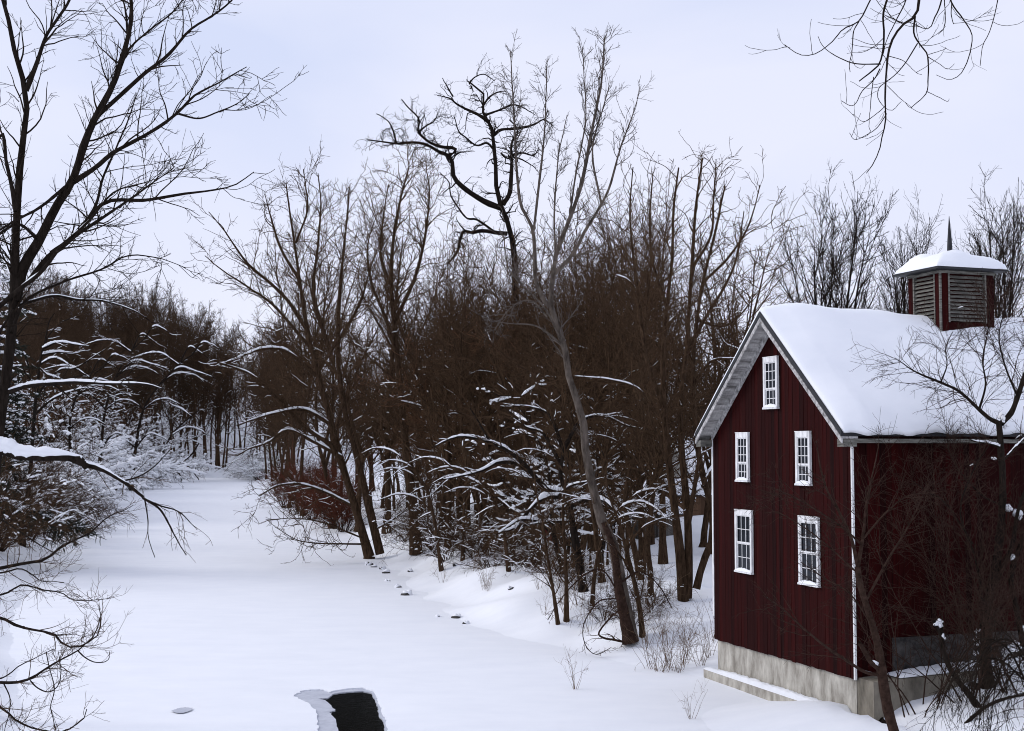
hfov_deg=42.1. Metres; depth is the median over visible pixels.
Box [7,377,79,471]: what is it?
snowy tree
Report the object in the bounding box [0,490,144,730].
bankside tree
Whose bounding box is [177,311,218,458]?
bare tree
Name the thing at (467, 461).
sapling
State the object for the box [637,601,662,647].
dry stems
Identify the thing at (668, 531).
shed
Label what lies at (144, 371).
bare tree
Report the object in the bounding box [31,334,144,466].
snowy tree
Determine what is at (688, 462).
house
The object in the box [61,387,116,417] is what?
snowy tree
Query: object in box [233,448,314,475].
snowy shrub
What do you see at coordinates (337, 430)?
bare tree
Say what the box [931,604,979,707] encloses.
dead stem
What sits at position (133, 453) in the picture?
snowy tree
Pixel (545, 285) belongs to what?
bare tree
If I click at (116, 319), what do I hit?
bare tree
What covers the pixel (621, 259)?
bare tree
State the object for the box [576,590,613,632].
dry stems
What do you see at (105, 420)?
snowy tree
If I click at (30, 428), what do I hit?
snowy tree
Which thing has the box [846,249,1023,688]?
crooked tree
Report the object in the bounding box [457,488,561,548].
brush
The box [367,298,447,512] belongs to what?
bare tree
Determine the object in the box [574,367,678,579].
slender tree
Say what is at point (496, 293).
bare tree
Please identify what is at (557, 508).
snowy tree
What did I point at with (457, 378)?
bare tree
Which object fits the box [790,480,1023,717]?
bare shrub
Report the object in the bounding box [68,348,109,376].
bare tree
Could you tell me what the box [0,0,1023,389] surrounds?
sky
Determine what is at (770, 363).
window
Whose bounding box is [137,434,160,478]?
snowy shrub
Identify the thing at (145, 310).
bare tree
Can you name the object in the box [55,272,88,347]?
bare tree
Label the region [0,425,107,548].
brush
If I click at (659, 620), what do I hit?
dry stems
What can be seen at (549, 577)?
slender tree
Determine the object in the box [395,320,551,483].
thicket tree
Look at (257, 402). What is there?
bare tree
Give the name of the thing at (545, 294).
bare tree
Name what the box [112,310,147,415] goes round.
bare tree
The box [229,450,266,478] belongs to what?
snowy shrub
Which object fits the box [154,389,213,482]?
shrub
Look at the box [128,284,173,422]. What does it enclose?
bare tree
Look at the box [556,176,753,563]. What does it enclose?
bare tree
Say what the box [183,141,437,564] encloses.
leaning tree
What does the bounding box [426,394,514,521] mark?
thicket tree
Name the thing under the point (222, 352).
bare tree
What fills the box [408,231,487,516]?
bare tree
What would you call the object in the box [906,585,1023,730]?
vine tangle
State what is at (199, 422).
bare tree
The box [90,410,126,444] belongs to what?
snowy tree
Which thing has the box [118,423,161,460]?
snowy shrub
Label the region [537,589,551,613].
dry stems
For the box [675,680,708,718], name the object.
dry stems
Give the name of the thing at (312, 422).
bare tree
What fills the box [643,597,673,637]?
dry stems
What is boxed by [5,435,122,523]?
brush
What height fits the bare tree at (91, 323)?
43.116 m
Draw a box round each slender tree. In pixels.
[466,348,554,558]
[475,446,604,624]
[507,429,630,621]
[552,448,687,637]
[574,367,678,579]
[594,384,710,569]
[730,423,986,730]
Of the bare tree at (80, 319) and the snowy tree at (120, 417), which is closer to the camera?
the snowy tree at (120, 417)
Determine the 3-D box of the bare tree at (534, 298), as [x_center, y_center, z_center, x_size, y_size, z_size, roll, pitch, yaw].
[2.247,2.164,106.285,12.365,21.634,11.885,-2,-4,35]
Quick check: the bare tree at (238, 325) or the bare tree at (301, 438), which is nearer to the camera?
the bare tree at (301, 438)
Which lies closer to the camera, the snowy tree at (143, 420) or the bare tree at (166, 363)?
the snowy tree at (143, 420)
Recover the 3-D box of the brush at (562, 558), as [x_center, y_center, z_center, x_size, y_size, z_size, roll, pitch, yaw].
[2.787,9.159,61.723,3.302,2.625,4.750,-3,-5,41]
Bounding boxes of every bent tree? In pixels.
[347,433,444,571]
[395,448,510,571]
[590,450,710,606]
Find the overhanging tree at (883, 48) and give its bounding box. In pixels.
[745,0,1022,182]
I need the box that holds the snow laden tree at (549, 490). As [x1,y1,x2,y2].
[422,370,644,592]
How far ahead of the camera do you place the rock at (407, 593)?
69.35 m
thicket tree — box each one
[7,378,60,445]
[7,381,83,441]
[62,396,105,440]
[68,388,99,415]
[96,404,155,440]
[111,398,152,434]
[350,381,412,505]
[353,360,461,489]
[371,318,545,517]
[381,361,514,527]
[383,423,444,514]
[393,409,432,507]
[394,364,434,509]
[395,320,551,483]
[412,411,479,517]
[412,447,443,508]
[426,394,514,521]
[451,313,692,549]
[451,366,508,508]
[458,342,559,542]
[460,332,564,537]
[475,436,560,513]
[536,458,617,512]
[588,373,657,554]
[608,459,667,548]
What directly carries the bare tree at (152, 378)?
on the ground
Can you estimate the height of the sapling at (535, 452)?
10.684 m
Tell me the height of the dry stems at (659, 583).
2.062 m
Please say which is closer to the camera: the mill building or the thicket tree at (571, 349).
the mill building
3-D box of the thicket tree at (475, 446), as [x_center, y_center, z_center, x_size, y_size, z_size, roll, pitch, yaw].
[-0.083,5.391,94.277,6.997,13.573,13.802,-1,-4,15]
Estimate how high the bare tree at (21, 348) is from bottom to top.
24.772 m
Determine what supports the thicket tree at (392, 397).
on the ground
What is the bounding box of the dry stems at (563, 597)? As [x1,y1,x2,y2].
[549,570,583,613]
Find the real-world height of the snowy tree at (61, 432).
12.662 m
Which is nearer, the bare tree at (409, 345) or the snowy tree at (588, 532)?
the snowy tree at (588, 532)
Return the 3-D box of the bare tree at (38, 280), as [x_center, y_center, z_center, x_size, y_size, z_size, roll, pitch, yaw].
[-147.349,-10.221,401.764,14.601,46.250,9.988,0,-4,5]
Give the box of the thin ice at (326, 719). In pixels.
[295,689,387,730]
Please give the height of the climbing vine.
4.999 m
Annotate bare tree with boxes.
[0,0,308,548]
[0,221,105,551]
[0,259,53,323]
[0,284,35,401]
[0,292,42,395]
[0,304,59,391]
[0,307,59,413]
[0,317,37,380]
[0,317,42,396]
[0,320,42,377]
[3,285,60,371]
[6,303,63,370]
[17,295,72,408]
[17,307,64,360]
[17,314,80,402]
[20,327,64,400]
[21,301,44,380]
[22,274,64,341]
[23,264,50,337]
[23,291,82,390]
[26,318,71,388]
[29,263,71,309]
[29,283,56,339]
[31,268,64,338]
[33,308,63,395]
[37,265,58,320]
[39,270,77,371]
[40,316,83,404]
[43,304,88,374]
[45,265,72,388]
[46,281,79,361]
[46,291,76,363]
[47,306,84,408]
[49,284,92,386]
[50,277,71,319]
[50,281,104,366]
[50,324,94,400]
[51,317,79,389]
[53,279,97,438]
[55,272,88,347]
[57,304,119,403]
[60,313,95,377]
[68,307,97,374]
[68,311,112,403]
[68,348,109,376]
[69,285,110,376]
[71,326,127,401]
[75,294,120,389]
[77,290,107,376]
[78,285,122,333]
[79,275,124,406]
[84,335,110,400]
[87,360,126,410]
[90,329,128,406]
[91,332,136,405]
[95,291,129,371]
[95,322,145,419]
[95,344,153,428]
[95,365,152,429]
[98,278,140,329]
[98,309,139,345]
[98,326,157,423]
[99,276,154,430]
[102,291,147,354]
[108,274,140,320]
[108,286,159,367]
[109,285,151,360]
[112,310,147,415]
[114,277,156,318]
[117,304,156,347]
[118,289,156,404]
[119,287,163,340]
[121,283,166,416]
[122,288,164,405]
[124,321,165,434]
[125,305,165,415]
[126,322,170,423]
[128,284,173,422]
[131,327,177,431]
[131,335,171,432]
[134,280,177,349]
[134,322,170,451]
[137,302,174,444]
[143,320,188,437]
[144,279,162,310]
[145,284,163,329]
[145,301,186,451]
[152,281,192,329]
[152,287,190,349]
[152,299,194,452]
[156,294,195,405]
[159,312,208,456]
[161,302,216,437]
[164,320,218,454]
[165,295,207,332]
[165,317,215,456]
[170,316,213,377]
[171,310,205,359]
[171,314,213,456]
[172,299,194,340]
[172,323,227,458]
[176,302,224,458]
[177,309,226,456]
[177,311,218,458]
[179,322,195,444]
[180,298,229,470]
[186,327,216,456]
[191,304,244,464]
[193,337,240,468]
[198,308,231,466]
[199,331,241,465]
[205,312,236,442]
[210,330,246,423]
[212,322,251,467]
[213,324,248,466]
[214,333,245,447]
[218,347,253,449]
[219,326,245,426]
[228,351,266,479]
[230,352,269,454]
[234,343,258,450]
[237,326,267,358]
[237,337,304,464]
[238,216,363,508]
[240,321,283,474]
[241,353,295,468]
[242,350,295,481]
[243,333,260,450]
[243,343,281,475]
[246,345,269,473]
[247,338,297,381]
[248,319,294,386]
[248,351,312,480]
[249,206,378,515]
[252,361,310,444]
[255,325,289,361]
[255,333,308,462]
[255,338,321,473]
[256,204,480,531]
[259,325,400,441]
[263,411,313,451]
[268,367,320,476]
[275,175,411,527]
[296,370,324,464]
[300,307,357,476]
[301,360,386,479]
[313,127,479,554]
[317,344,350,476]
[319,317,379,485]
[320,217,597,536]
[325,186,445,533]
[328,324,377,458]
[330,235,507,548]
[333,350,400,507]
[335,341,408,503]
[336,360,409,456]
[344,240,546,408]
[348,329,377,491]
[353,358,428,475]
[362,334,418,491]
[366,237,627,554]
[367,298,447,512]
[374,208,488,379]
[377,303,420,490]
[382,296,495,529]
[390,282,504,508]
[394,273,476,488]
[406,225,506,515]
[406,230,689,563]
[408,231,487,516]
[408,278,611,526]
[409,222,560,548]
[417,286,444,507]
[420,249,572,545]
[422,233,520,526]
[426,263,505,500]
[441,207,695,478]
[442,246,566,519]
[457,213,632,508]
[463,242,676,582]
[466,234,583,439]
[474,239,591,332]
[474,272,545,509]
[479,252,593,546]
[480,262,611,357]
[481,261,561,329]
[483,264,534,354]
[487,198,693,561]
[487,244,566,352]
[495,238,586,328]
[503,179,670,530]
[506,197,668,540]
[507,181,683,528]
[534,209,680,510]
[535,201,657,551]
[538,211,657,515]
[545,237,611,459]
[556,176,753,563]
[566,260,752,596]
[569,187,714,571]
[571,185,717,544]
[575,178,674,504]
[580,224,760,458]
[587,157,713,496]
[606,252,769,459]
[623,181,813,546]
[636,186,816,553]
[757,159,905,309]
[768,275,808,305]
[817,188,943,313]
[839,274,907,310]
[946,162,1023,317]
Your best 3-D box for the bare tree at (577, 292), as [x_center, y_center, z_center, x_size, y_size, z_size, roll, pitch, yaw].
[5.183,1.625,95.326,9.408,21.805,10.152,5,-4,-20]
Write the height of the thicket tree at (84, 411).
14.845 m
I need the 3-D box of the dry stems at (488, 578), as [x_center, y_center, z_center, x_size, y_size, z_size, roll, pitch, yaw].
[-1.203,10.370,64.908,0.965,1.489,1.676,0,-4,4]
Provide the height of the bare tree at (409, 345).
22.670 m
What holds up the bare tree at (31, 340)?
on the ground
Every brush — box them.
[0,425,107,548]
[0,426,100,568]
[0,456,82,552]
[0,461,111,552]
[2,445,94,545]
[4,446,114,507]
[4,447,133,540]
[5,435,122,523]
[31,466,135,531]
[57,464,124,524]
[370,482,466,543]
[370,488,502,563]
[373,482,474,555]
[374,499,453,539]
[406,482,514,549]
[412,496,536,562]
[424,512,533,575]
[431,499,538,560]
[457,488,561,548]
[464,518,560,576]
[484,524,566,571]
[490,518,590,577]
[520,538,603,581]
[535,549,633,592]
[565,565,653,627]
[571,580,681,627]
[600,554,693,616]
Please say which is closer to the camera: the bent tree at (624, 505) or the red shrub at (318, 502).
the bent tree at (624, 505)
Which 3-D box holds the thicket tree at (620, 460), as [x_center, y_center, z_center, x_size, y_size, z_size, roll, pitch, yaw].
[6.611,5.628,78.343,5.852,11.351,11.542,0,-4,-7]
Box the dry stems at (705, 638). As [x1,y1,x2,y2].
[685,617,717,657]
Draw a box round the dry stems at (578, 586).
[541,559,602,606]
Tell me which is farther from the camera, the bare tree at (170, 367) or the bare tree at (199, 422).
the bare tree at (199, 422)
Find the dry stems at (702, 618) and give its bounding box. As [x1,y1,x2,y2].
[680,587,714,640]
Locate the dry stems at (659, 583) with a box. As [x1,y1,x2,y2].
[632,559,689,605]
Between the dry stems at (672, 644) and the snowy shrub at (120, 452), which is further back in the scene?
the snowy shrub at (120, 452)
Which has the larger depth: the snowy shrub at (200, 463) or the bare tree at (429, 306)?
the snowy shrub at (200, 463)
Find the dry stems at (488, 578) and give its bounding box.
[478,565,496,588]
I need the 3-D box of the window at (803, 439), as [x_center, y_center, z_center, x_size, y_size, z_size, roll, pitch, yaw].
[8.647,2.757,39.532,0.115,1.620,0.830,1,-4,-19]
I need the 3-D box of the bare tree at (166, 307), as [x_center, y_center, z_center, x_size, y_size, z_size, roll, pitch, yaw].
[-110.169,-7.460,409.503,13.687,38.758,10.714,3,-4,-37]
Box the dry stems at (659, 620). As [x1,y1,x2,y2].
[639,596,691,634]
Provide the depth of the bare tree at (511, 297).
103.02 m
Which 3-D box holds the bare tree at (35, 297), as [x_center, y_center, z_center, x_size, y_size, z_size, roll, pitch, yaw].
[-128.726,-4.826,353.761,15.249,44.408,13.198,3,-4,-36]
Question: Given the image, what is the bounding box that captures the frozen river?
[8,475,767,730]
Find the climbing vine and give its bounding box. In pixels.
[543,520,671,655]
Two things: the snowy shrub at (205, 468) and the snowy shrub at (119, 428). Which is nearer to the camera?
the snowy shrub at (119, 428)
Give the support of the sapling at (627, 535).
on the ground
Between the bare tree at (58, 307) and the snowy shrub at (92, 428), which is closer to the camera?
the snowy shrub at (92, 428)
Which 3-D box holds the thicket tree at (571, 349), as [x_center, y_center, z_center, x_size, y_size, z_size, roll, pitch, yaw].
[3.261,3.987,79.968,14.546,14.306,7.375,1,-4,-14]
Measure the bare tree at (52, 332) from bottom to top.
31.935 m
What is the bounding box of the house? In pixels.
[663,441,709,476]
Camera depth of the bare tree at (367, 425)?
137.47 m
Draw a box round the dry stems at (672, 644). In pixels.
[629,611,709,668]
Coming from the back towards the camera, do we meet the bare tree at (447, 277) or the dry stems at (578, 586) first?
the bare tree at (447, 277)
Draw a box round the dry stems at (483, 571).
[476,555,497,586]
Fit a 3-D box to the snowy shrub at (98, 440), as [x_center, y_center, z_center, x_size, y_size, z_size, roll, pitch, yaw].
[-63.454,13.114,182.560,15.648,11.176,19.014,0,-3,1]
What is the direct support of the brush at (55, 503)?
on the ground
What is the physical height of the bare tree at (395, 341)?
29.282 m
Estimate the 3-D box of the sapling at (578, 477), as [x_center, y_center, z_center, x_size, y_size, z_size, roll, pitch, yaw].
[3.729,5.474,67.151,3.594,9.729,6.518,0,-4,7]
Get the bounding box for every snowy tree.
[2,400,65,533]
[6,377,54,442]
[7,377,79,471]
[14,303,123,547]
[15,398,46,472]
[23,369,89,463]
[26,388,71,447]
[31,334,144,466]
[31,401,97,449]
[43,375,101,446]
[45,386,95,434]
[58,314,182,460]
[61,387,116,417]
[69,400,141,456]
[72,389,122,431]
[72,405,117,445]
[78,391,123,437]
[78,397,131,440]
[88,337,226,490]
[90,408,122,438]
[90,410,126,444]
[96,394,148,446]
[96,398,153,444]
[110,404,154,457]
[120,397,163,441]
[123,405,158,450]
[145,399,216,450]
[459,374,630,574]
[502,446,607,541]
[506,425,702,564]
[512,394,669,528]
[527,437,623,559]
[530,438,608,541]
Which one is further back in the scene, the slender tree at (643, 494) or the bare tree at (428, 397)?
the bare tree at (428, 397)
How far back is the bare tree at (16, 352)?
171.94 m
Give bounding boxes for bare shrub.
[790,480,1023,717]
[798,436,1023,711]
[857,409,1023,693]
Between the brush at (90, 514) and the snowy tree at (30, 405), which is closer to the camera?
the brush at (90, 514)
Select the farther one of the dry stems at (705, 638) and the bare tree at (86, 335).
the bare tree at (86, 335)
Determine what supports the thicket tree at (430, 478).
on the ground
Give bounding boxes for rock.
[401,590,411,595]
[451,613,460,618]
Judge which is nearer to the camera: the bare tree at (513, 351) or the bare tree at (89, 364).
the bare tree at (513, 351)
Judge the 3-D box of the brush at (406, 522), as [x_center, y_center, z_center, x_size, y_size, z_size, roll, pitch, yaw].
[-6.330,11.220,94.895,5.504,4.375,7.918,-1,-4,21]
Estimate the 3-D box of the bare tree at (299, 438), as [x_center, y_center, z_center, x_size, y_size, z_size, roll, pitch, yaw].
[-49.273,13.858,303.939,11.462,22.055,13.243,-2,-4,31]
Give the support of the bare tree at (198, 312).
on the ground
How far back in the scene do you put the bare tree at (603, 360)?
70.60 m
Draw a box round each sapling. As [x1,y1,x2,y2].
[346,426,382,480]
[367,357,409,510]
[381,422,433,496]
[389,352,473,519]
[391,408,432,511]
[404,279,538,560]
[413,334,488,522]
[422,433,439,506]
[424,327,533,545]
[435,330,471,517]
[486,333,519,515]
[489,255,690,552]
[501,394,547,547]
[517,298,645,565]
[552,382,618,566]
[569,369,629,540]
[571,254,708,560]
[594,389,646,563]
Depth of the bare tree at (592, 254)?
94.77 m
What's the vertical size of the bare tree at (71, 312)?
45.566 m
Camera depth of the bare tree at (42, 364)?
217.03 m
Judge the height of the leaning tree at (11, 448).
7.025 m
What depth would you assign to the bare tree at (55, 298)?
382.62 m
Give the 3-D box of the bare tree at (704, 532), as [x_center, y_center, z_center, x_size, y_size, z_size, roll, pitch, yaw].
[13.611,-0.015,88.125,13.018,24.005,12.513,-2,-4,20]
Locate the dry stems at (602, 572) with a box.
[583,551,610,588]
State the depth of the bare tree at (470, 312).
116.54 m
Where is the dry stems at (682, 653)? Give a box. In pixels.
[659,616,698,672]
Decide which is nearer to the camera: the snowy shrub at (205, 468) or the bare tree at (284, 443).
the bare tree at (284, 443)
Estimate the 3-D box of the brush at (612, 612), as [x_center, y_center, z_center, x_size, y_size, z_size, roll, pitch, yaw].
[4.390,9.288,51.666,4.355,2.406,3.027,-1,-4,14]
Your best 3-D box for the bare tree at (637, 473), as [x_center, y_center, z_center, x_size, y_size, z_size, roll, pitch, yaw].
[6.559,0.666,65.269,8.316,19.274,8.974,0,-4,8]
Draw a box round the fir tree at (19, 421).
[2,375,52,504]
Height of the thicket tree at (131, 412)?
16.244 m
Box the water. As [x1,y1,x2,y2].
[323,692,383,730]
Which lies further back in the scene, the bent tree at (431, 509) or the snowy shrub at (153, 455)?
the snowy shrub at (153, 455)
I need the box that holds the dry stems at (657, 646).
[621,609,693,669]
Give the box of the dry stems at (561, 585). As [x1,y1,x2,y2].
[553,569,578,601]
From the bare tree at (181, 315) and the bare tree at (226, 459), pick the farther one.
the bare tree at (181, 315)
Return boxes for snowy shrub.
[25,426,112,494]
[26,428,119,510]
[33,411,98,522]
[34,420,88,517]
[34,441,103,483]
[35,446,111,513]
[44,423,139,482]
[55,411,129,488]
[58,394,140,506]
[60,428,119,485]
[61,428,148,500]
[62,410,134,455]
[64,423,113,470]
[66,440,137,492]
[69,440,121,516]
[71,433,155,513]
[75,406,144,478]
[80,408,125,461]
[82,419,137,470]
[83,442,124,513]
[85,417,161,471]
[94,414,205,488]
[95,437,139,488]
[105,427,181,489]
[111,444,136,496]
[112,421,176,482]
[114,449,158,489]
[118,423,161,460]
[125,431,169,474]
[127,432,168,488]
[127,449,153,487]
[129,424,222,477]
[131,433,196,482]
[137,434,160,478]
[141,421,174,462]
[144,424,193,462]
[148,413,190,468]
[173,443,203,460]
[184,452,210,476]
[187,453,219,472]
[218,451,246,476]
[223,453,247,477]
[227,448,278,478]
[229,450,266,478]
[232,448,278,473]
[233,434,281,477]
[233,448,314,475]
[235,438,280,479]
[240,451,267,480]
[241,455,269,478]
[243,442,317,473]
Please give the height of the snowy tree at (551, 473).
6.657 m
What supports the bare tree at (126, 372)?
on the ground
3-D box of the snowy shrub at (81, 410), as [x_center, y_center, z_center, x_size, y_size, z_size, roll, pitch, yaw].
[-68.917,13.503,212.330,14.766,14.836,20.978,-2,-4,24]
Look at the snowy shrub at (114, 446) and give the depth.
206.94 m
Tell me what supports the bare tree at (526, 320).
on the ground
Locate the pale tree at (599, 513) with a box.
[466,22,652,640]
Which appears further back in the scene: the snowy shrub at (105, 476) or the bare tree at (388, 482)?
the snowy shrub at (105, 476)
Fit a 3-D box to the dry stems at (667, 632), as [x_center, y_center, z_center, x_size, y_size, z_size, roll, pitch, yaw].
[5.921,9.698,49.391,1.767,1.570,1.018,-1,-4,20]
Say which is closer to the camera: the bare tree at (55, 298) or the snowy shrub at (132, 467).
the snowy shrub at (132, 467)
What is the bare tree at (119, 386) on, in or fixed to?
on the ground
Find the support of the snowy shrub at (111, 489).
on the ground
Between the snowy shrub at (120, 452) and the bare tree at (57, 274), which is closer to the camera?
the snowy shrub at (120, 452)
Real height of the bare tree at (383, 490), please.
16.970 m
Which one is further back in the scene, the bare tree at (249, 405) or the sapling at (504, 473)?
the bare tree at (249, 405)
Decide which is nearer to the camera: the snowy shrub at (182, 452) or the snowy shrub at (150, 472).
the snowy shrub at (150, 472)
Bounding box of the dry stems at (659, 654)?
[638,629,678,670]
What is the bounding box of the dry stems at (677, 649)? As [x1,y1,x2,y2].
[658,628,703,670]
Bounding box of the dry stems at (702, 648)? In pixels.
[675,621,714,661]
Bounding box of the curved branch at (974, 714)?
[964,692,1023,723]
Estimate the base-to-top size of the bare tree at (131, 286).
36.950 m
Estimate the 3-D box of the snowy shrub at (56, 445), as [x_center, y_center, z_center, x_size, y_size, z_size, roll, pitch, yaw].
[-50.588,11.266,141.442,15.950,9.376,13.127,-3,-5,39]
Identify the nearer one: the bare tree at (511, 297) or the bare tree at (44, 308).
the bare tree at (511, 297)
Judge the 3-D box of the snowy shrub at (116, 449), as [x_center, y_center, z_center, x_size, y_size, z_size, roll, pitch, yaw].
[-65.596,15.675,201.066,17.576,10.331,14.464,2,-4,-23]
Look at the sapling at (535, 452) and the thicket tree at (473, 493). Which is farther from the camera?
the thicket tree at (473, 493)
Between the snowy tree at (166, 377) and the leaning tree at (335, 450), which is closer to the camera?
the leaning tree at (335, 450)
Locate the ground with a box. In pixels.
[0,390,1023,730]
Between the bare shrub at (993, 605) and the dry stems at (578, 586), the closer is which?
the bare shrub at (993, 605)
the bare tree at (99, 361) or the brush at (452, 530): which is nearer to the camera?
the brush at (452, 530)
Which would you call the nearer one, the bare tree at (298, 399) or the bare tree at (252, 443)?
the bare tree at (298, 399)
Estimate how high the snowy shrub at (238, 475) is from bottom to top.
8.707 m
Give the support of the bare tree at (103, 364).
on the ground
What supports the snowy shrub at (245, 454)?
on the ground
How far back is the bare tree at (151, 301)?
353.26 m
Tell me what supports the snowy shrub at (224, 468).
on the ground
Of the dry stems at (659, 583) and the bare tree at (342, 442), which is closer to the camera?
the dry stems at (659, 583)
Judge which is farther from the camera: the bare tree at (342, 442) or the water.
the bare tree at (342, 442)
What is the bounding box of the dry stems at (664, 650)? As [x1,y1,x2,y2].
[627,620,702,672]
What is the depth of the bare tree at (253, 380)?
371.28 m
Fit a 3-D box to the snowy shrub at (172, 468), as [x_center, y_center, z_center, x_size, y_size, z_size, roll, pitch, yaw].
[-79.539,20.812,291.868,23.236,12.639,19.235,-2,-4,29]
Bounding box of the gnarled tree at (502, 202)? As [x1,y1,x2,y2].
[354,52,569,512]
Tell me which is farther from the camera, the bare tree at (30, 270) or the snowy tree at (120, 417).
the bare tree at (30, 270)
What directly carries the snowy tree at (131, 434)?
on the ground
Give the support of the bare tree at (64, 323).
on the ground
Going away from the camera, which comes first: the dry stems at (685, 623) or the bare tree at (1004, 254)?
the dry stems at (685, 623)
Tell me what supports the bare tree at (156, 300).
on the ground
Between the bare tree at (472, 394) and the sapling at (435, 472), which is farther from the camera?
the sapling at (435, 472)
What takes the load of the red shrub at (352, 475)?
on the ground
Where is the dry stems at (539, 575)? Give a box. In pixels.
[528,555,555,589]
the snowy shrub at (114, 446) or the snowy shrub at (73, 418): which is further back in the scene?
the snowy shrub at (114, 446)
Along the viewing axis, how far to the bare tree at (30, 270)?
428.80 m
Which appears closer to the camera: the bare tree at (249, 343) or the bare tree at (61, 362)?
the bare tree at (61, 362)
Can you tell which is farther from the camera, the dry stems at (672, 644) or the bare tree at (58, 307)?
the bare tree at (58, 307)
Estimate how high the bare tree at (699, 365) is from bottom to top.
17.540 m
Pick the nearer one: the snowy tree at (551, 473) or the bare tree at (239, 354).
the snowy tree at (551, 473)
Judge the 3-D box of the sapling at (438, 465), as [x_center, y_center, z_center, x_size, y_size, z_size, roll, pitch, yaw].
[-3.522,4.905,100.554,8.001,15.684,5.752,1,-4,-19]
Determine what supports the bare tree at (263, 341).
on the ground
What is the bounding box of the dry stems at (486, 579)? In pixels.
[478,564,495,589]
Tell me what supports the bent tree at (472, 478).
on the ground
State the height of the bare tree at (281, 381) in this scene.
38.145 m
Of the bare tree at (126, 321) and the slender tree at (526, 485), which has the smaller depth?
the slender tree at (526, 485)
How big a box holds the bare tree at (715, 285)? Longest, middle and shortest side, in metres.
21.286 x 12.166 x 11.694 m
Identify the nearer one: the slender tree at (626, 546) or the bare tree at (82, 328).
the slender tree at (626, 546)
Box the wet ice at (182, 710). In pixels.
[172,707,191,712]
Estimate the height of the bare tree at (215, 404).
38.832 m
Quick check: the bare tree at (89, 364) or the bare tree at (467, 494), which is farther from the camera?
the bare tree at (89, 364)
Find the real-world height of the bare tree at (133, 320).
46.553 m
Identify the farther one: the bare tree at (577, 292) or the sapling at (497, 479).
the bare tree at (577, 292)
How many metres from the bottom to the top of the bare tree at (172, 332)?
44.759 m
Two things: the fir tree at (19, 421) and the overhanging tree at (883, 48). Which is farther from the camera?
the fir tree at (19, 421)
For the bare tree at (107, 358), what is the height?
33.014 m
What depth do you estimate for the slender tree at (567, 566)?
54.61 m
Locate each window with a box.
[734,509,753,574]
[735,432,749,481]
[762,356,779,408]
[794,431,812,485]
[797,515,820,587]
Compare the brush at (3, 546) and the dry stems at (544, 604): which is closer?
the dry stems at (544, 604)
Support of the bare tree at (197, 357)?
on the ground
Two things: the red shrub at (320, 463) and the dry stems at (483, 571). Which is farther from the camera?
the red shrub at (320, 463)
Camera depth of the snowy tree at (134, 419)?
275.67 m
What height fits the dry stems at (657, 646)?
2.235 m
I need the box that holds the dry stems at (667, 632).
[656,605,693,642]
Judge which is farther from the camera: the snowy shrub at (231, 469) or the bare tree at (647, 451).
the snowy shrub at (231, 469)
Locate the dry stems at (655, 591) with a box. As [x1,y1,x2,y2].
[627,562,682,615]
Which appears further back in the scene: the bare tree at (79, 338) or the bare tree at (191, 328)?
the bare tree at (191, 328)
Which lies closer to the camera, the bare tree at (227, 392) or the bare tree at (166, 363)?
the bare tree at (166, 363)
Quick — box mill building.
[694,217,1023,720]
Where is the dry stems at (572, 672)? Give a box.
[556,644,590,688]
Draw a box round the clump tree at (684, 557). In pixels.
[525,131,797,601]
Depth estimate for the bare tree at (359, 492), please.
118.94 m
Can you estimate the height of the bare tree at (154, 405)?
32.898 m
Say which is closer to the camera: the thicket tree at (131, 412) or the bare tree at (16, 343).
the bare tree at (16, 343)
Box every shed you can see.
[630,497,682,538]
[657,477,711,516]
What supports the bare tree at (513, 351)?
on the ground
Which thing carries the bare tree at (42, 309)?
on the ground
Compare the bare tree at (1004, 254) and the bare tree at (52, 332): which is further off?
the bare tree at (52, 332)
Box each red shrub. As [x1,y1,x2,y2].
[253,444,319,507]
[266,432,343,505]
[270,444,329,513]
[278,435,357,514]
[278,451,337,519]
[292,447,370,525]
[297,451,376,527]
[301,455,384,531]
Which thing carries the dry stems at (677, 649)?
on the ground
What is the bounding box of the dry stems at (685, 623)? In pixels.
[668,599,706,642]
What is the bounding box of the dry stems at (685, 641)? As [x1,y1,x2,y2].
[668,606,708,665]
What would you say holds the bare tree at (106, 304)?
on the ground
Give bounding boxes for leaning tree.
[0,426,212,562]
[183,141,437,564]
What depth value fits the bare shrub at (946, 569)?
36.24 m
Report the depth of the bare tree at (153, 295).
440.99 m
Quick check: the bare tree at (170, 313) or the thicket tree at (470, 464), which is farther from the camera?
the bare tree at (170, 313)
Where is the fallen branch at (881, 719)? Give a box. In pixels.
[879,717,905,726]
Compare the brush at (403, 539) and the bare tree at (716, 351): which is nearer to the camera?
the bare tree at (716, 351)
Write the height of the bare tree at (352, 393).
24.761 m
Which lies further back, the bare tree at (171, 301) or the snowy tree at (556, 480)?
the bare tree at (171, 301)
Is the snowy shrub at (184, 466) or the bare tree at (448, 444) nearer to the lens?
the bare tree at (448, 444)
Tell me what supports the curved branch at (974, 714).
on the ground
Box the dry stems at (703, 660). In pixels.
[683,624,713,665]
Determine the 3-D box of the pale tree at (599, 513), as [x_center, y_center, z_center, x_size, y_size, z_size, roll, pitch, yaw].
[1.829,-1.482,50.405,7.045,23.905,5.021,0,-3,0]
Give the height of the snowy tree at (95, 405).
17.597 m
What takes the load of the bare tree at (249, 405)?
on the ground
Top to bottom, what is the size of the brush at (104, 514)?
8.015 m
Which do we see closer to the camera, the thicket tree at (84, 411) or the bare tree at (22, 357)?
the bare tree at (22, 357)
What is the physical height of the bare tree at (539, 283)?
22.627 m
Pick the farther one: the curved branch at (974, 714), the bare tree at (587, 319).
the bare tree at (587, 319)

